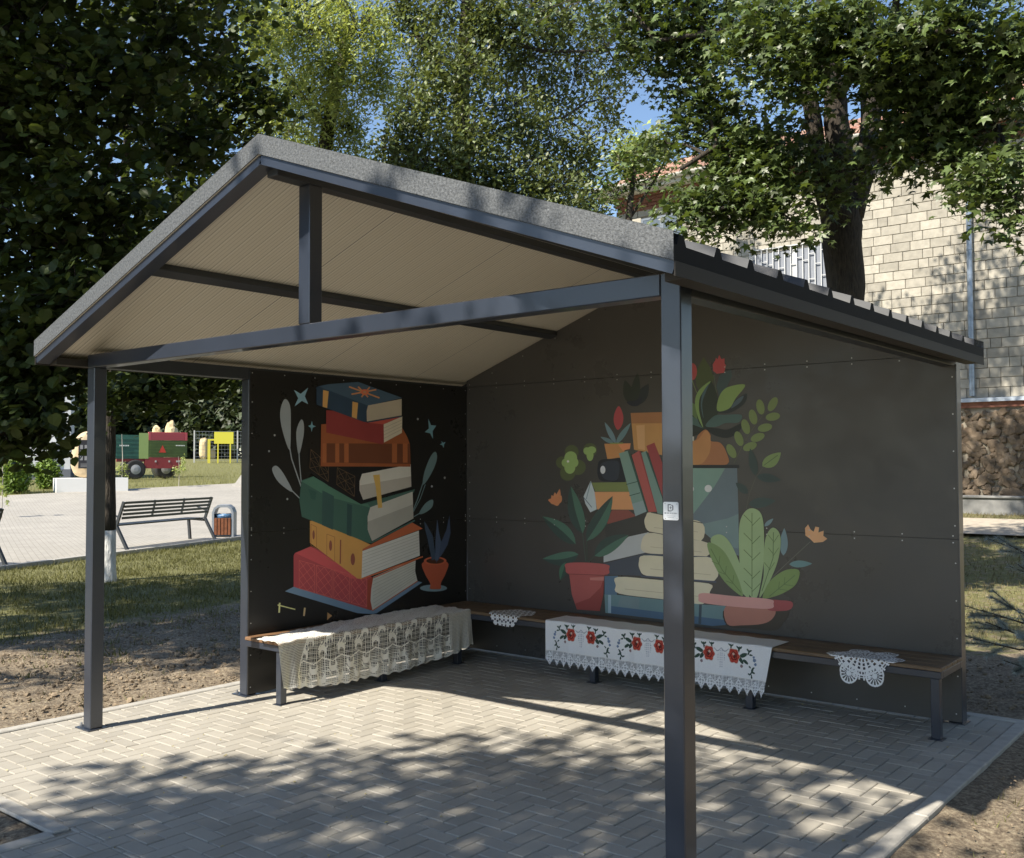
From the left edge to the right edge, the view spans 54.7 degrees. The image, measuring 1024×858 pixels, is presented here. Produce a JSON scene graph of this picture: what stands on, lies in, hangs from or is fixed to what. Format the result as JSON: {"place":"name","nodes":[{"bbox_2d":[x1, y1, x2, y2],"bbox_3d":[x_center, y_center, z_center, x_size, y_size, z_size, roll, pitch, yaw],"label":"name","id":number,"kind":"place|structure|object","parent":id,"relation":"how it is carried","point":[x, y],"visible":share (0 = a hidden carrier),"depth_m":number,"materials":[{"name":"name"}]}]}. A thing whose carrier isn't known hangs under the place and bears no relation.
{"place":"outdoors","nodes":[
{"label":"outdoors","id":0,"kind":"place"},
{"bbox_2d":[0,483,240,564],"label":"plaza","id":1,"kind":"structure","parent":0,"point":[41,526],"depth_m":26.26,"materials":[{"name":"grey concrete"}]},
{"bbox_2d":[0,508,7,564],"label":"park bench","id":2,"kind":"object","parent":1,"relation":"on","point":[3,559],"visible":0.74,"depth_m":15.47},
{"bbox_2d":[53,431,127,492],"bbox_3d":[-16.810,1.340,39.502,2.606,2.505,1.604,1,-2,-29],"label":"monument","id":3,"kind":"object","parent":1,"relation":"on","point":[79,469],"visible":0.34,"depth_m":38.91,"materials":[{"name":"white stone"}]},
{"bbox_2d":[116,497,216,549],"bbox_3d":[-6.911,1.833,19.465,0.707,0.921,2.777,-1,-2,17],"label":"park bench","id":4,"kind":"object","parent":1,"relation":"on","point":[152,512],"visible":0.77,"depth_m":19.30,"materials":[{"name":"grey metal"}]},
{"bbox_2d":[212,504,236,536],"bbox_3d":[-6.250,1.996,21.503,0.460,0.700,0.360,0,-2,-4],"label":"litter bin","id":5,"kind":"object","parent":1,"relation":"on","point":[224,524],"visible":0.96,"depth_m":21.35,"materials":[{"name":"brown wood"}]},
{"bbox_2d":[229,476,240,485],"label":"concrete ramp","id":6,"kind":"structure","parent":1,"relation":"on","point":[238,482],"depth_m":43.14,"materials":[{"name":"grey concrete"}]},
{"bbox_2d":[0,460,240,495],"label":"slope grass","id":7,"kind":"structure","parent":0,"point":[148,480],"depth_m":47.39,"materials":[{"name":"plant"}]},
{"bbox_2d":[2,719,992,856],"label":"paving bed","id":8,"kind":"object","parent":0,"point":[64,833],"visible":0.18,"depth_m":4.27,"materials":[{"name":"grey"}]},
{"bbox_2d":[25,667,970,855],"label":"fallen petals","id":9,"kind":"object","parent":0,"point":[476,761],"visible":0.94,"depth_m":5.11,"materials":[{"name":"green plant"}]},
{"bbox_2d":[0,648,1014,857],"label":"paving","id":10,"kind":"structure","parent":0,"point":[491,714],"depth_m":5.07,"materials":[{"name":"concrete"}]},
{"bbox_2d":[245,607,467,705],"bbox_3d":[-1.075,1.621,7.237,0.410,0.408,1.808,-2,-3,39],"label":"wall bench","id":11,"kind":"object","parent":10,"relation":"on","point":[253,641],"depth_m":6.79,"materials":[{"name":"brown wood"}]},
{"bbox_2d":[258,605,472,689],"bbox_3d":[-1.053,1.582,7.205,0.444,0.368,1.876,-2,-3,39],"label":"lace tablecloth","id":12,"kind":"object","parent":11,"relation":"on","point":[419,613],"visible":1,"depth_m":7.05,"materials":[{"name":"fabric"}]},
{"bbox_2d":[34,133,983,857],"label":"pavilion","id":13,"kind":"structure","parent":10,"relation":"on","point":[456,391],"depth_m":6.53,"materials":[{"name":"paint"}]},
{"bbox_2d":[438,601,961,741],"bbox_3d":[1.014,1.606,6.983,3.968,0.408,0.432,-2,-3,39],"label":"wall bench","id":14,"kind":"object","parent":10,"relation":"on","point":[936,669],"depth_m":6.16,"materials":[{"name":"brown wood"}]},
{"bbox_2d":[489,609,534,626],"bbox_3d":[0.024,1.468,7.676,0.400,0.093,0.287,-2,-3,39],"label":"doily","id":15,"kind":"object","parent":14,"relation":"on","point":[499,622],"visible":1,"depth_m":7.60,"materials":[{"name":"fabric"}]},
{"bbox_2d":[545,615,788,696],"bbox_3d":[1.015,1.553,6.846,1.780,0.328,0.283,-2,-3,39],"label":"embroidered towel","id":16,"kind":"object","parent":14,"relation":"on","point":[745,658],"visible":0.85,"depth_m":6.77,"materials":[{"name":"fabric"}]},
{"bbox_2d":[827,649,904,686],"bbox_3d":[2.145,1.434,5.941,0.456,0.161,0.276,-2,-3,39],"label":"doily","id":17,"kind":"object","parent":14,"relation":"on","point":[855,669],"visible":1,"depth_m":5.86,"materials":[{"name":"fabric"}]},
{"bbox_2d":[0,459,1023,857],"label":"ground","id":18,"kind":"structure","parent":0,"point":[920,843],"depth_m":8.00,"materials":[{"name":"brown soil"}]},
{"bbox_2d":[0,463,9,507],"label":"sapling","id":19,"kind":"object","parent":18,"relation":"on","point":[2,486],"visible":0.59,"depth_m":27.82,"materials":[{"name":"green plant"}]},
{"bbox_2d":[0,456,37,493],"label":"thuja","id":20,"kind":"object","parent":18,"relation":"on","point":[14,481],"visible":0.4,"depth_m":37.70,"materials":[{"name":"green plant"}]},
{"bbox_2d":[31,458,63,488],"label":"thuja","id":21,"kind":"object","parent":18,"relation":"on","point":[44,481],"visible":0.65,"depth_m":40.52,"materials":[{"name":"green plant"}]},
{"bbox_2d":[25,382,74,479],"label":"white building","id":22,"kind":"structure","parent":18,"relation":"on","point":[67,471],"depth_m":48.55,"materials":[{"name":"grey"}]},
{"bbox_2d":[17,320,86,437],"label":"distant tree","id":23,"kind":"object","parent":18,"relation":"on","point":[76,427],"visible":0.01,"depth_m":84.44,"materials":[{"name":"green plant"}]},
{"bbox_2d":[74,371,161,437],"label":"distant tree","id":24,"kind":"object","parent":18,"relation":"on","point":[125,424],"visible":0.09,"depth_m":88.39,"materials":[{"name":"green plant"}]},
{"bbox_2d":[0,536,240,570],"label":"plaza kerb","id":25,"kind":"structure","parent":18,"relation":"on","point":[65,559],"depth_m":17.75,"materials":[{"name":"concrete"}]},
{"bbox_2d":[116,444,129,477],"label":"sapling","id":26,"kind":"object","parent":18,"relation":"on","point":[122,467],"visible":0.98,"depth_m":46.26,"materials":[{"name":"green plant"}]},
{"bbox_2d":[116,432,186,478],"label":"farm trailer","id":27,"kind":"object","parent":18,"relation":"on","point":[158,452],"visible":0.9,"depth_m":48.75,"materials":[{"name":"green wood"}]},
{"bbox_2d":[151,425,160,476],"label":"boulder","id":28,"kind":"object","parent":18,"relation":"on","point":[156,428],"visible":0.28,"depth_m":53.01,"materials":[{"name":"beige stone"}]},
{"bbox_2d":[85,377,241,458],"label":"wood","id":29,"kind":"object","parent":18,"relation":"on","point":[225,453],"depth_m":108.12,"materials":[{"name":"green plant"}]},
{"bbox_2d":[0,0,334,483],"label":"linden tree","id":30,"kind":"object","parent":18,"relation":"on","point":[55,191],"visible":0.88,"depth_m":8.45,"materials":[{"name":"green plant"}]},
{"bbox_2d":[165,420,177,476],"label":"boulder","id":31,"kind":"object","parent":18,"relation":"on","point":[170,427],"visible":0.26,"depth_m":52.53,"materials":[{"name":"beige stone"}]},
{"bbox_2d":[30,0,318,581],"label":"linden tree","id":32,"kind":"object","parent":18,"relation":"on","point":[125,396],"visible":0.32,"depth_m":13.27,"materials":[{"name":"green plant"}]},
{"bbox_2d":[115,396,239,458],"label":"distant tree","id":33,"kind":"object","parent":18,"relation":"on","point":[162,425],"visible":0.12,"depth_m":89.29,"materials":[{"name":"green plant"}]},
{"bbox_2d":[172,456,186,486],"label":"sapling","id":34,"kind":"object","parent":18,"relation":"on","point":[181,466],"visible":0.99,"depth_m":42.37,"materials":[{"name":"green plant"}]},
{"bbox_2d":[159,385,241,458],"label":"distant tree","id":35,"kind":"object","parent":18,"relation":"on","point":[206,421],"visible":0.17,"depth_m":85.78,"materials":[{"name":"green plant"}]},
{"bbox_2d":[199,439,207,458],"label":"boulder","id":36,"kind":"object","parent":18,"relation":"on","point":[203,447],"visible":0.66,"depth_m":83.71,"materials":[{"name":"beige stone"}]},
{"bbox_2d":[210,448,215,458],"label":"boulder","id":37,"kind":"object","parent":18,"relation":"on","point":[212,452],"visible":0.56,"depth_m":84.29,"materials":[{"name":"beige stone"}]},
{"bbox_2d":[193,430,241,462],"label":"fence","id":38,"kind":"object","parent":18,"relation":"on","point":[221,456],"visible":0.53,"depth_m":70.44,"materials":[{"name":"grey metal"}]},
{"bbox_2d":[207,432,232,462],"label":"play board","id":39,"kind":"object","parent":18,"relation":"on","point":[223,438],"visible":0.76,"depth_m":70.04,"materials":[{"name":"yellow paint"}]},
{"bbox_2d":[216,386,241,447],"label":"distant tree","id":40,"kind":"object","parent":18,"relation":"on","point":[239,416],"visible":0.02,"depth_m":79.11,"materials":[{"name":"green plant"}]},
{"bbox_2d":[225,0,410,159],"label":"ash tree","id":41,"kind":"object","parent":18,"relation":"on","point":[332,101],"visible":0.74,"depth_m":15.67,"materials":[{"name":"green plant"}]},
{"bbox_2d":[351,0,644,216],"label":"birch tree","id":42,"kind":"object","parent":18,"relation":"on","point":[469,138],"visible":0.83,"depth_m":18.32,"materials":[{"name":"green plant"}]},
{"bbox_2d":[0,540,1023,857],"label":"lawn grass","id":43,"kind":"structure","parent":18,"relation":"on","point":[78,594],"depth_m":12.53,"materials":[{"name":"green plant"}]},
{"bbox_2d":[0,681,1023,857],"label":"kerb","id":44,"kind":"structure","parent":18,"relation":"on","point":[904,830],"depth_m":4.57,"materials":[{"name":"concrete"}]},
{"bbox_2d":[0,609,1023,856],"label":"soil clods","id":45,"kind":"object","parent":18,"relation":"on","point":[192,653],"visible":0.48,"depth_m":7.52,"materials":[{"name":"brown soil"}]},
{"bbox_2d":[579,124,686,220],"bbox_3d":[2.079,-1.607,16.867,1.833,7.234,1.458,0,-2,9],"label":"tree","id":46,"kind":"object","parent":18,"relation":"on","point":[629,210],"visible":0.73,"depth_m":16.94,"materials":[{"name":"green plant"}]},
{"bbox_2d":[596,119,686,180],"bbox_3d":[4.722,-4.252,35.722,3.165,13.931,3.098,-2,-3,39],"label":"distant tree","id":47,"kind":"object","parent":18,"relation":"on","point":[631,142],"visible":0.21,"depth_m":35.71,"materials":[{"name":"green plant"}]},
{"bbox_2d":[495,0,1023,300],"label":"maple tree","id":48,"kind":"object","parent":18,"relation":"on","point":[917,81],"visible":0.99,"depth_m":9.77,"materials":[{"name":"green plant"}]},
{"bbox_2d":[595,84,1023,514],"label":"stone building","id":49,"kind":"structure","parent":18,"relation":"on","point":[919,265],"depth_m":19.42,"materials":[{"name":"brick"}]},
{"bbox_2d":[641,213,682,234],"bbox_3d":[3.610,-4.377,23.742,1.150,1.500,0.060,-2,-3,39],"label":"window","id":50,"kind":"structure","parent":49,"relation":"in","point":[662,225],"depth_m":23.76,"materials":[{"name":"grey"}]},
{"bbox_2d":[749,241,826,286],"bbox_3d":[6.166,-3.119,21.585,2.090,1.805,0.112,-2,-3,39],"label":"window","id":51,"kind":"structure","parent":49,"relation":"in","point":[806,264],"depth_m":21.53,"materials":[{"name":"white metal"}]},
{"bbox_2d":[963,518,1023,535],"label":"footpath","id":52,"kind":"structure","parent":18,"relation":"on","point":[992,526],"depth_m":16.06,"materials":[{"name":"concrete"}]},
{"bbox_2d":[965,521,1023,675],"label":"spruce","id":53,"kind":"object","parent":18,"relation":"on","point":[1002,627],"visible":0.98,"depth_m":6.70,"materials":[{"name":"green plant"}]},
{"bbox_2d":[2,0,1023,454],"label":"sky","id":54,"kind":"structure","parent":0,"point":[634,109],"materials":[{"name":"blue"}]},
{"bbox_2d":[963,512,1023,643],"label":"verge grass","id":55,"kind":"structure","parent":0,"point":[982,544],"depth_m":12.55,"materials":[{"name":"green plant"}]}
]}

